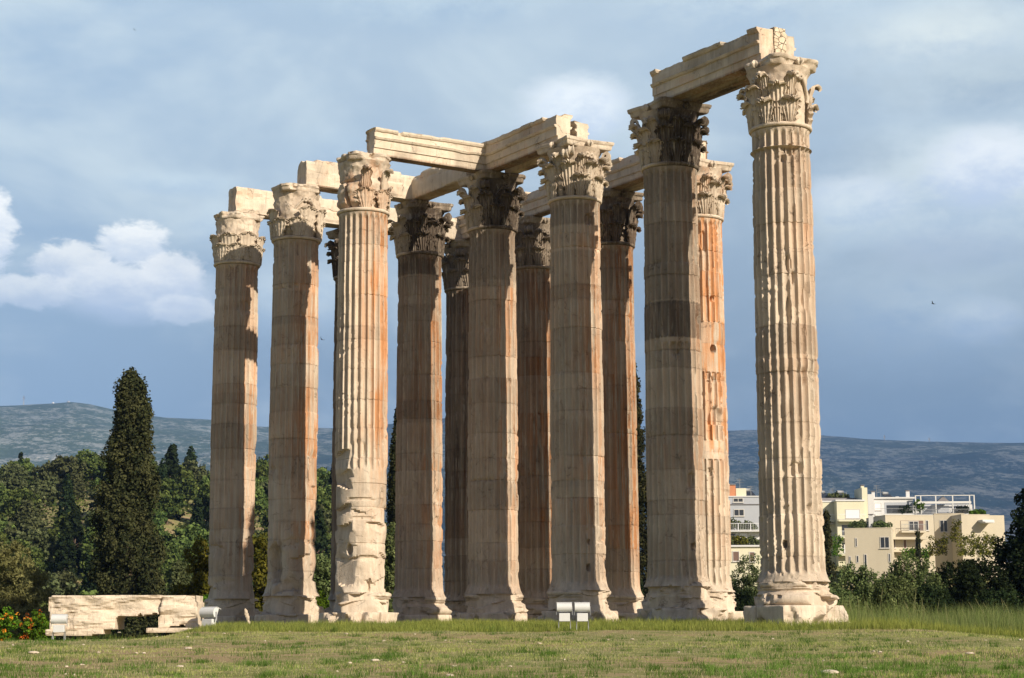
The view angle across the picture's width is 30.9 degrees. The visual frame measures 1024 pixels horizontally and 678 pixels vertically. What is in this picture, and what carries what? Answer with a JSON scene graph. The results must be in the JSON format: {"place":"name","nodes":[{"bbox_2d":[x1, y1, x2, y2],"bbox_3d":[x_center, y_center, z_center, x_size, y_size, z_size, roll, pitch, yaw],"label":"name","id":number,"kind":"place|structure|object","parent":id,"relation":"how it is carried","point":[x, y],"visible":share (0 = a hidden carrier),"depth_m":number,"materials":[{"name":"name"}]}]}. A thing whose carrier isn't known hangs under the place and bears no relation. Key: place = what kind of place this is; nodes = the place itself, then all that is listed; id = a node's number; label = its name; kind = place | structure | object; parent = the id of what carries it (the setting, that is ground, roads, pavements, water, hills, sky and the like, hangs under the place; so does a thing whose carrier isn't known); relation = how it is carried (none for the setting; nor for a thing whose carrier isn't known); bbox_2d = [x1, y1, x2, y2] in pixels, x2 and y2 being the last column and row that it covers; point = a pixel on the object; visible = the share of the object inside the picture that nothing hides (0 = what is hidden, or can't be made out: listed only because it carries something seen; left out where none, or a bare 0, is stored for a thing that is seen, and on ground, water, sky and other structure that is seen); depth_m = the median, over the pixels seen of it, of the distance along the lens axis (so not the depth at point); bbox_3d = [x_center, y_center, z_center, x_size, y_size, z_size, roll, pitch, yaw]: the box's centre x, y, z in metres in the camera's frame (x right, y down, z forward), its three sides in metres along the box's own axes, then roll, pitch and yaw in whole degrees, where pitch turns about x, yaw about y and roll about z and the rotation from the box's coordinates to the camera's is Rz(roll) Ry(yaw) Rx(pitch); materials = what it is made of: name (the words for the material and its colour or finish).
{"place":"outdoors","nodes":[
{"label":"outdoors","id":0,"kind":"place"},
{"bbox_2d":[0,402,1023,591],"bbox_3d":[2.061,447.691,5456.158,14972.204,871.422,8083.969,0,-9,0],"label":"mountain","id":1,"kind":"structure","parent":0,"point":[990,476],"depth_m":5544.86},
{"bbox_2d":[0,486,1023,677],"bbox_3d":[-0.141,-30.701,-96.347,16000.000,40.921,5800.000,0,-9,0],"label":"ground","id":2,"kind":"structure","parent":0,"point":[169,527],"depth_m":36.52,"materials":[{"name":"green plant"}]},
{"bbox_2d":[0,606,25,640],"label":"flowering bush","id":3,"kind":"object","parent":2,"relation":"on","point":[6,632],"visible":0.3,"depth_m":70.02,"materials":[{"name":"green plant"}]},
{"bbox_2d":[0,463,30,486],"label":"olive tree","id":4,"kind":"object","parent":2,"relation":"on","point":[13,469],"visible":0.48,"depth_m":394.42,"materials":[{"name":"green plant"}]},
{"bbox_2d":[5,471,31,490],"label":"olive tree","id":5,"kind":"object","parent":2,"relation":"on","point":[20,481],"visible":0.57,"depth_m":383.27,"materials":[{"name":"green plant"}]},
{"bbox_2d":[0,487,40,515],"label":"pine tree","id":6,"kind":"object","parent":2,"relation":"on","point":[12,502],"visible":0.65,"depth_m":328.19,"materials":[{"name":"green plant"}]},
{"bbox_2d":[0,540,49,633],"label":"tamarisk tree","id":7,"kind":"object","parent":2,"relation":"on","point":[12,594],"visible":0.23,"depth_m":98.53,"materials":[{"name":"green plant"}]},
{"bbox_2d":[3,514,48,544],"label":"olive tree","id":8,"kind":"object","parent":2,"relation":"on","point":[25,524],"visible":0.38,"depth_m":286.00,"materials":[{"name":"green plant"}]},
{"bbox_2d":[11,499,46,528],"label":"olive tree","id":9,"kind":"object","parent":2,"relation":"on","point":[27,508],"visible":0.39,"depth_m":310.16,"materials":[{"name":"green plant"}]},
{"bbox_2d":[9,566,61,639],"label":"tamarisk tree","id":10,"kind":"object","parent":2,"relation":"on","point":[36,593],"visible":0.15,"depth_m":94.96,"materials":[{"name":"green plant"}]},
{"bbox_2d":[18,609,55,640],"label":"flowering bush","id":11,"kind":"object","parent":2,"relation":"on","point":[37,623],"visible":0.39,"depth_m":69.39,"materials":[{"name":"green plant"}]},
{"bbox_2d":[16,527,58,562],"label":"olive tree","id":12,"kind":"object","parent":2,"relation":"on","point":[37,538],"visible":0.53,"depth_m":271.37,"materials":[{"name":"green plant"}]},
{"bbox_2d":[25,546,53,572],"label":"pine tree","id":13,"kind":"object","parent":2,"relation":"on","point":[41,562],"visible":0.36,"depth_m":261.14,"materials":[{"name":"green plant"}]},
{"bbox_2d":[29,475,59,505],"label":"olive tree","id":14,"kind":"object","parent":2,"relation":"on","point":[47,487],"visible":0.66,"depth_m":352.95,"materials":[{"name":"green plant"}]},
{"bbox_2d":[18,572,77,611],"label":"olive tree","id":15,"kind":"object","parent":2,"relation":"on","point":[54,584],"visible":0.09,"depth_m":222.56,"materials":[{"name":"green plant"}]},
{"bbox_2d":[51,614,68,639],"bbox_3d":[-13.694,8.752,55.976,0.497,0.847,0.323,0,-9,0],"label":"floodlight","id":16,"kind":"object","parent":2,"relation":"on","point":[59,618],"visible":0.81,"depth_m":55.87,"materials":[{"name":"grey metal"}]},
{"bbox_2d":[52,512,78,577],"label":"cypress tree","id":17,"kind":"object","parent":2,"relation":"on","point":[65,547],"visible":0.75,"depth_m":259.39,"materials":[{"name":"green plant"}]},
{"bbox_2d":[44,455,87,490],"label":"olive tree","id":18,"kind":"object","parent":2,"relation":"on","point":[65,465],"visible":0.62,"depth_m":370.14,"materials":[{"name":"green plant"}]},
{"bbox_2d":[56,473,75,518],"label":"cypress tree","id":19,"kind":"object","parent":2,"relation":"on","point":[67,497],"visible":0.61,"depth_m":314.36,"materials":[{"name":"green plant"}]},
{"bbox_2d":[51,570,81,592],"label":"olive tree","id":20,"kind":"object","parent":2,"relation":"on","point":[62,579],"visible":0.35,"depth_m":239.71,"materials":[{"name":"green plant"}]},
{"bbox_2d":[63,505,84,574],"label":"cypress tree","id":21,"kind":"object","parent":2,"relation":"on","point":[76,523],"visible":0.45,"depth_m":268.07,"materials":[{"name":"green plant"}]},
{"bbox_2d":[61,473,89,499],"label":"olive tree","id":22,"kind":"object","parent":2,"relation":"on","point":[79,485],"visible":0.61,"depth_m":350.60,"materials":[{"name":"green plant"}]},
{"bbox_2d":[45,629,110,635],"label":"foundation slab","id":23,"kind":"structure","parent":2,"relation":"on","point":[83,632],"depth_m":57.25,"materials":[{"name":"stone"}]},
{"bbox_2d":[49,595,164,629],"bbox_3d":[-12.661,8.591,58.103,3.514,1.064,1.559,0,-9,0],"label":"fallen block","id":24,"kind":"object","parent":23,"relation":"on","point":[112,612],"depth_m":57.46,"materials":[{"name":"stone"}]},
{"bbox_2d":[75,451,100,479],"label":"pine tree","id":25,"kind":"object","parent":2,"relation":"on","point":[89,458],"visible":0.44,"depth_m":383.31,"materials":[{"name":"green plant"}]},
{"bbox_2d":[89,456,109,485],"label":"pine tree","id":26,"kind":"object","parent":2,"relation":"on","point":[100,467],"visible":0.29,"depth_m":364.79,"materials":[{"name":"green plant"}]},
{"bbox_2d":[86,366,170,638],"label":"cypress tree","id":27,"kind":"object","parent":2,"relation":"on","point":[128,493],"visible":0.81,"depth_m":126.74,"materials":[{"name":"green plant"}]},
{"bbox_2d":[0,479,330,594],"bbox_3d":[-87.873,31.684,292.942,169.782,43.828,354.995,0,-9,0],"label":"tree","id":28,"kind":"object","parent":2,"relation":"on","point":[82,504],"visible":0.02,"depth_m":335.24,"materials":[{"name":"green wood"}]},
{"bbox_2d":[146,628,197,632],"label":"foundation slab","id":29,"kind":"structure","parent":2,"relation":"on","point":[162,630],"depth_m":57.24,"materials":[{"name":"stone"}]},
{"bbox_2d":[158,595,203,627],"bbox_3d":[-10.358,8.567,58.119,1.258,1.004,1.532,0,-9,0],"label":"fallen block","id":30,"kind":"object","parent":29,"relation":"on","point":[179,610],"depth_m":57.48,"materials":[{"name":"stone"}]},
{"bbox_2d":[156,477,188,524],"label":"pine tree","id":31,"kind":"object","parent":2,"relation":"on","point":[170,502],"visible":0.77,"depth_m":321.59,"materials":[{"name":"green plant"}]},
{"bbox_2d":[164,443,182,506],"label":"cypress tree","id":32,"kind":"object","parent":2,"relation":"on","point":[171,458],"visible":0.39,"depth_m":353.17,"materials":[{"name":"green plant"}]},
{"bbox_2d":[156,559,191,635],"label":"olive tree","id":33,"kind":"object","parent":2,"relation":"on","point":[180,575],"visible":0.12,"depth_m":102.89,"materials":[{"name":"green plant"}]},
{"bbox_2d":[163,540,184,563],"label":"pine tree","id":34,"kind":"object","parent":2,"relation":"on","point":[176,553],"visible":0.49,"depth_m":269.92,"materials":[{"name":"green plant"}]},
{"bbox_2d":[164,522,206,555],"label":"pine tree","id":35,"kind":"object","parent":2,"relation":"on","point":[186,537],"visible":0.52,"depth_m":278.97,"materials":[{"name":"green plant"}]},
{"bbox_2d":[165,536,210,635],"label":"fig tree","id":36,"kind":"object","parent":2,"relation":"on","point":[199,585],"visible":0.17,"depth_m":96.92,"materials":[{"name":"green plant"}]},
{"bbox_2d":[177,465,199,500],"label":"pine tree","id":37,"kind":"object","parent":2,"relation":"on","point":[189,483],"visible":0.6,"depth_m":363.42,"materials":[{"name":"green plant"}]},
{"bbox_2d":[181,460,209,494],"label":"olive tree","id":38,"kind":"object","parent":2,"relation":"on","point":[198,474],"visible":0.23,"depth_m":377.13,"materials":[{"name":"green plant"}]},
{"bbox_2d":[190,497,205,534],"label":"cypress tree","id":39,"kind":"object","parent":2,"relation":"on","point":[197,517],"visible":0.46,"depth_m":299.47,"materials":[{"name":"green plant"}]},
{"bbox_2d":[191,483,209,520],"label":"pine tree","id":40,"kind":"object","parent":2,"relation":"on","point":[204,497],"visible":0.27,"depth_m":327.65,"materials":[{"name":"green plant"}]},
{"bbox_2d":[199,607,220,625],"bbox_3d":[-9.292,8.632,56.903,0.583,0.789,0.383,-5,-10,28],"label":"floodlight","id":41,"kind":"object","parent":2,"relation":"on","point":[208,612],"visible":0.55,"depth_m":56.78,"materials":[{"name":"grey metal"}]},
{"bbox_2d":[204,211,265,623],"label":"temple column","id":42,"kind":"structure","parent":2,"relation":"on","point":[237,242],"depth_m":74.44,"materials":[{"name":"stone"}]},
{"bbox_2d":[228,186,339,227],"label":"architrave beam","id":43,"kind":"structure","parent":42,"relation":"on","point":[251,200],"depth_m":76.30,"materials":[{"name":"stone"}]},
{"bbox_2d":[251,532,267,611],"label":"fig tree","id":44,"kind":"object","parent":2,"relation":"on","point":[259,574],"visible":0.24,"depth_m":98.70,"materials":[{"name":"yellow plant"}]},
{"bbox_2d":[254,478,267,513],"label":"pine tree","id":45,"kind":"object","parent":2,"relation":"on","point":[261,500],"visible":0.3,"depth_m":327.43,"materials":[{"name":"green plant"}]},
{"bbox_2d":[254,183,326,624],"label":"temple column","id":46,"kind":"structure","parent":2,"relation":"on","point":[295,223],"depth_m":69.84,"materials":[{"name":"stone"}]},
{"bbox_2d":[297,160,413,202],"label":"architrave beam","id":47,"kind":"structure","parent":46,"relation":"on","point":[324,176],"depth_m":71.94,"materials":[{"name":"stone"}]},
{"bbox_2d":[313,553,330,599],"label":"laurel tree","id":48,"kind":"object","parent":2,"relation":"on","point":[322,575],"visible":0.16,"depth_m":100.26,"materials":[{"name":"green plant"}]},
{"bbox_2d":[314,508,329,560],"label":"cypress tree","id":49,"kind":"object","parent":2,"relation":"on","point":[321,535],"visible":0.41,"depth_m":253.36,"materials":[{"name":"green plant"}]},
{"bbox_2d":[324,228,387,612],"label":"temple column","id":50,"kind":"structure","parent":2,"relation":"on","point":[332,245],"depth_m":77.66,"materials":[{"name":"stone"}]},
{"bbox_2d":[388,208,460,242],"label":"architrave beam","id":51,"kind":"structure","parent":50,"relation":"on","point":[453,233],"depth_m":81.17,"materials":[{"name":"stone"}]},
{"bbox_2d":[318,150,398,622],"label":"temple column","id":52,"kind":"structure","parent":2,"relation":"on","point":[364,196],"depth_m":65.29,"materials":[{"name":"stone"}]},
{"bbox_2d":[365,127,485,172],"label":"architrave beam","id":53,"kind":"structure","parent":52,"relation":"on","point":[436,152],"depth_m":68.04,"materials":[{"name":"stone"}]},
{"bbox_2d":[384,522,395,611],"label":"laurel tree","id":54,"kind":"object","parent":2,"relation":"on","point":[389,577],"visible":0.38,"depth_m":104.71,"materials":[{"name":"green plant"}]},
{"bbox_2d":[385,408,396,590],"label":"cypress tree","id":55,"kind":"object","parent":2,"relation":"on","point":[390,505],"visible":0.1,"depth_m":117.73,"materials":[{"name":"green plant"}]},
{"bbox_2d":[388,199,453,622],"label":"temple column","id":56,"kind":"structure","parent":2,"relation":"on","point":[419,229],"depth_m":72.80,"materials":[{"name":"stone"}]},
{"bbox_2d":[441,239,469,618],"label":"temple column","id":57,"kind":"structure","parent":2,"relation":"on","point":[455,268],"depth_m":80.33,"materials":[{"name":"stone"}]},
{"bbox_2d":[456,169,527,621],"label":"temple column","id":58,"kind":"structure","parent":2,"relation":"on","point":[491,200],"depth_m":68.21,"materials":[{"name":"stone"}]},
{"bbox_2d":[411,167,473,200],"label":"architrave beam","id":59,"kind":"structure","parent":58,"relation":"on","point":[431,183],"depth_m":72.47,"materials":[{"name":"stone"}]},
{"bbox_2d":[514,215,551,620],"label":"temple column","id":60,"kind":"structure","parent":2,"relation":"on","point":[532,261],"depth_m":75.67,"materials":[{"name":"stone"}]},
{"bbox_2d":[518,184,549,216],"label":"architrave beam","id":61,"kind":"structure","parent":60,"relation":"on","point":[535,203],"depth_m":76.41,"materials":[{"name":"stone"}]},
{"bbox_2d":[556,602,572,628],"bbox_3d":[1.427,7.581,50.376,0.443,0.816,0.285,0,-9,0],"label":"floodlight","id":62,"kind":"object","parent":2,"relation":"on","point":[564,606],"visible":0.87,"depth_m":50.28,"materials":[{"name":"grey metal"}]},
{"bbox_2d":[535,135,617,621],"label":"temple column","id":63,"kind":"structure","parent":2,"relation":"on","point":[573,170],"depth_m":63.67,"materials":[{"name":"stone"}]},
{"bbox_2d":[482,114,572,171],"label":"architrave beam","id":64,"kind":"structure","parent":63,"relation":"on","point":[513,148],"depth_m":67.21,"materials":[{"name":"stone"}]},
{"bbox_2d":[505,121,588,173],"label":"architrave beam","id":65,"kind":"structure","parent":63,"relation":"on","point":[579,129],"depth_m":67.61,"materials":[{"name":"stone"}]},
{"bbox_2d":[574,602,589,630],"bbox_3d":[1.914,7.581,50.376,0.443,0.816,0.285,0,-9,0],"label":"floodlight","id":66,"kind":"object","parent":2,"relation":"on","point":[581,606],"visible":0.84,"depth_m":50.28,"materials":[{"name":"grey metal"}]},
{"bbox_2d":[170,614,1023,637],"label":"grass","id":67,"kind":"structure","parent":2,"relation":"on","point":[735,625],"depth_m":50.63,"materials":[{"name":"green plant"}]},
{"bbox_2d":[600,188,643,620],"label":"temple column","id":68,"kind":"structure","parent":2,"relation":"on","point":[621,212],"depth_m":71.13,"materials":[{"name":"stone"}]},
{"bbox_2d":[603,151,642,189],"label":"architrave beam","id":69,"kind":"structure","parent":68,"relation":"on","point":[623,173],"depth_m":71.30,"materials":[{"name":"stone"}]},
{"bbox_2d":[635,360,648,598],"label":"cypress tree","id":70,"kind":"object","parent":2,"relation":"on","point":[642,503],"visible":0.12,"depth_m":111.50,"materials":[{"name":"green plant"}]},
{"bbox_2d":[627,96,727,622],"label":"temple column","id":71,"kind":"structure","parent":2,"relation":"on","point":[668,135],"depth_m":59.05,"materials":[{"name":"stone"}]},
{"bbox_2d":[696,158,743,620],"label":"temple column","id":72,"kind":"structure","parent":2,"relation":"on","point":[714,184],"depth_m":66.60,"materials":[{"name":"stone"}]},
{"bbox_2d":[728,484,758,528],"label":"apartment block","id":73,"kind":"structure","parent":2,"relation":"on","point":[743,506],"depth_m":261.51,"materials":[{"name":"white paint"}]},
{"bbox_2d":[732,577,754,610],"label":"hedge","id":74,"kind":"object","parent":2,"relation":"on","point":[744,594],"visible":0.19,"depth_m":94.90,"materials":[{"name":"green plant"}]},
{"bbox_2d":[729,545,761,586],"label":"house","id":75,"kind":"structure","parent":2,"relation":"on","point":[737,551],"depth_m":230.56,"materials":[{"name":"beige paint"}]},
{"bbox_2d":[730,553,761,598],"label":"shrub","id":76,"kind":"object","parent":2,"relation":"on","point":[754,573],"visible":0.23,"depth_m":103.02,"materials":[{"name":"green plant"}]},
{"bbox_2d":[736,52,848,626],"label":"temple column","id":77,"kind":"structure","parent":2,"relation":"on","point":[778,108],"depth_m":54.46,"materials":[{"name":"stone"}]},
{"bbox_2d":[650,26,773,99],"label":"architrave beam","id":78,"kind":"structure","parent":77,"relation":"on","point":[705,69],"depth_m":58.20,"materials":[{"name":"stone"}]},
{"bbox_2d":[682,33,795,102],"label":"architrave beam","id":79,"kind":"structure","parent":77,"relation":"on","point":[723,89],"depth_m":59.04,"materials":[{"name":"stone"}]},
{"bbox_2d":[770,27,785,52],"bbox_3d":[8.130,-8.933,56.765,0.481,1.180,0.345,6,-11,-32],"label":"rubble patch","id":80,"kind":"object","parent":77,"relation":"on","point":[779,38],"visible":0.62,"depth_m":56.65,"materials":[{"name":"beige stone"}]},
{"bbox_2d":[822,509,837,589],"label":"cypress tree","id":81,"kind":"object","parent":2,"relation":"on","point":[830,566],"visible":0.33,"depth_m":148.99,"materials":[{"name":"green plant"}]},
{"bbox_2d":[822,485,867,566],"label":"apartment block","id":82,"kind":"structure","parent":2,"relation":"on","point":[843,512],"depth_m":299.67,"materials":[{"name":"beige paint"}]},
{"bbox_2d":[828,562,883,613],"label":"shrub","id":83,"kind":"object","parent":2,"relation":"on","point":[858,580],"visible":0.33,"depth_m":81.02,"materials":[{"name":"green plant"}]},
{"bbox_2d":[844,514,894,585],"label":"house","id":84,"kind":"structure","parent":2,"relation":"on","point":[871,547],"depth_m":259.82,"materials":[{"name":"beige paint"}]},
{"bbox_2d":[867,490,914,517],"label":"apartment block","id":85,"kind":"structure","parent":2,"relation":"on","point":[878,506],"depth_m":334.14,"materials":[{"name":"white paint"}]},
{"bbox_2d":[866,574,925,616],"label":"shrub","id":86,"kind":"object","parent":2,"relation":"on","point":[893,592],"visible":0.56,"depth_m":76.88,"materials":[{"name":"green plant"}]},
{"bbox_2d":[866,515,935,579],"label":"house","id":87,"kind":"structure","parent":2,"relation":"on","point":[904,527],"depth_m":267.43,"materials":[{"name":"beige paint"}]},
{"bbox_2d":[925,532,948,555],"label":"tree","id":88,"kind":"object","parent":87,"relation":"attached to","point":[944,542],"visible":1,"depth_m":262.46,"materials":[{"name":"green plant"}]},
{"bbox_2d":[881,552,948,598],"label":"shrub","id":89,"kind":"object","parent":2,"relation":"on","point":[921,572],"visible":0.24,"depth_m":83.25,"materials":[{"name":"green plant"}]},
{"bbox_2d":[909,580,961,620],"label":"shrub","id":90,"kind":"object","parent":2,"relation":"on","point":[932,595],"visible":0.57,"depth_m":78.88,"materials":[{"name":"green plant"}]},
{"bbox_2d":[913,495,974,514],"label":"house","id":91,"kind":"structure","parent":2,"relation":"on","point":[932,509],"depth_m":332.97,"materials":[{"name":"white paint"}]},
{"bbox_2d":[933,513,963,573],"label":"house","id":92,"kind":"structure","parent":2,"relation":"on","point":[942,522],"depth_m":272.67,"materials":[{"name":"beige paint"}]},
{"bbox_2d":[930,559,988,612],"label":"shrub","id":93,"kind":"object","parent":2,"relation":"on","point":[966,582],"visible":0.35,"depth_m":84.87,"materials":[{"name":"green plant"}]},
{"bbox_2d":[951,514,1004,576],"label":"house","id":94,"kind":"structure","parent":2,"relation":"on","point":[978,524],"depth_m":269.59,"materials":[{"name":"beige paint"}]},
{"bbox_2d":[956,531,997,557],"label":"creeper","id":95,"kind":"object","parent":94,"relation":"attached to","point":[979,547],"visible":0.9,"depth_m":260.46,"materials":[{"name":"green plant"}]},
{"bbox_2d":[958,555,1008,599],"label":"shrub","id":96,"kind":"object","parent":2,"relation":"on","point":[997,583],"visible":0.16,"depth_m":87.04,"materials":[{"name":"green plant"}]},
{"bbox_2d":[961,587,1023,618],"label":"shrub","id":97,"kind":"object","parent":2,"relation":"on","point":[991,596],"visible":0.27,"depth_m":80.88,"materials":[{"name":"green plant"}]},
{"bbox_2d":[984,488,1023,608],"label":"dark tree","id":98,"kind":"object","parent":2,"relation":"on","point":[1004,552],"visible":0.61,"depth_m":91.22,"materials":[{"name":"green plant"}]},
{"bbox_2d":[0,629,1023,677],"bbox_3d":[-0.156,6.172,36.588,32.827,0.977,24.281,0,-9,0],"label":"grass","id":99,"kind":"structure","parent":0,"point":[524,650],"depth_m":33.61,"materials":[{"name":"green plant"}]},
{"bbox_2d":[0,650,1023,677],"bbox_3d":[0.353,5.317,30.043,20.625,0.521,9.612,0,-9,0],"label":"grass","id":100,"kind":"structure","parent":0,"point":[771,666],"depth_m":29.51,"materials":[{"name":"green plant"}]},
{"bbox_2d":[0,0,1023,442],"label":"sky","id":101,"kind":"structure","parent":0,"point":[126,126],"materials":[{"name":"blue"}]},
{"bbox_2d":[743,590,1023,634],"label":"grass","id":102,"kind":"structure","parent":0,"point":[974,618],"depth_m":55.61,"materials":[{"name":"green plant"}]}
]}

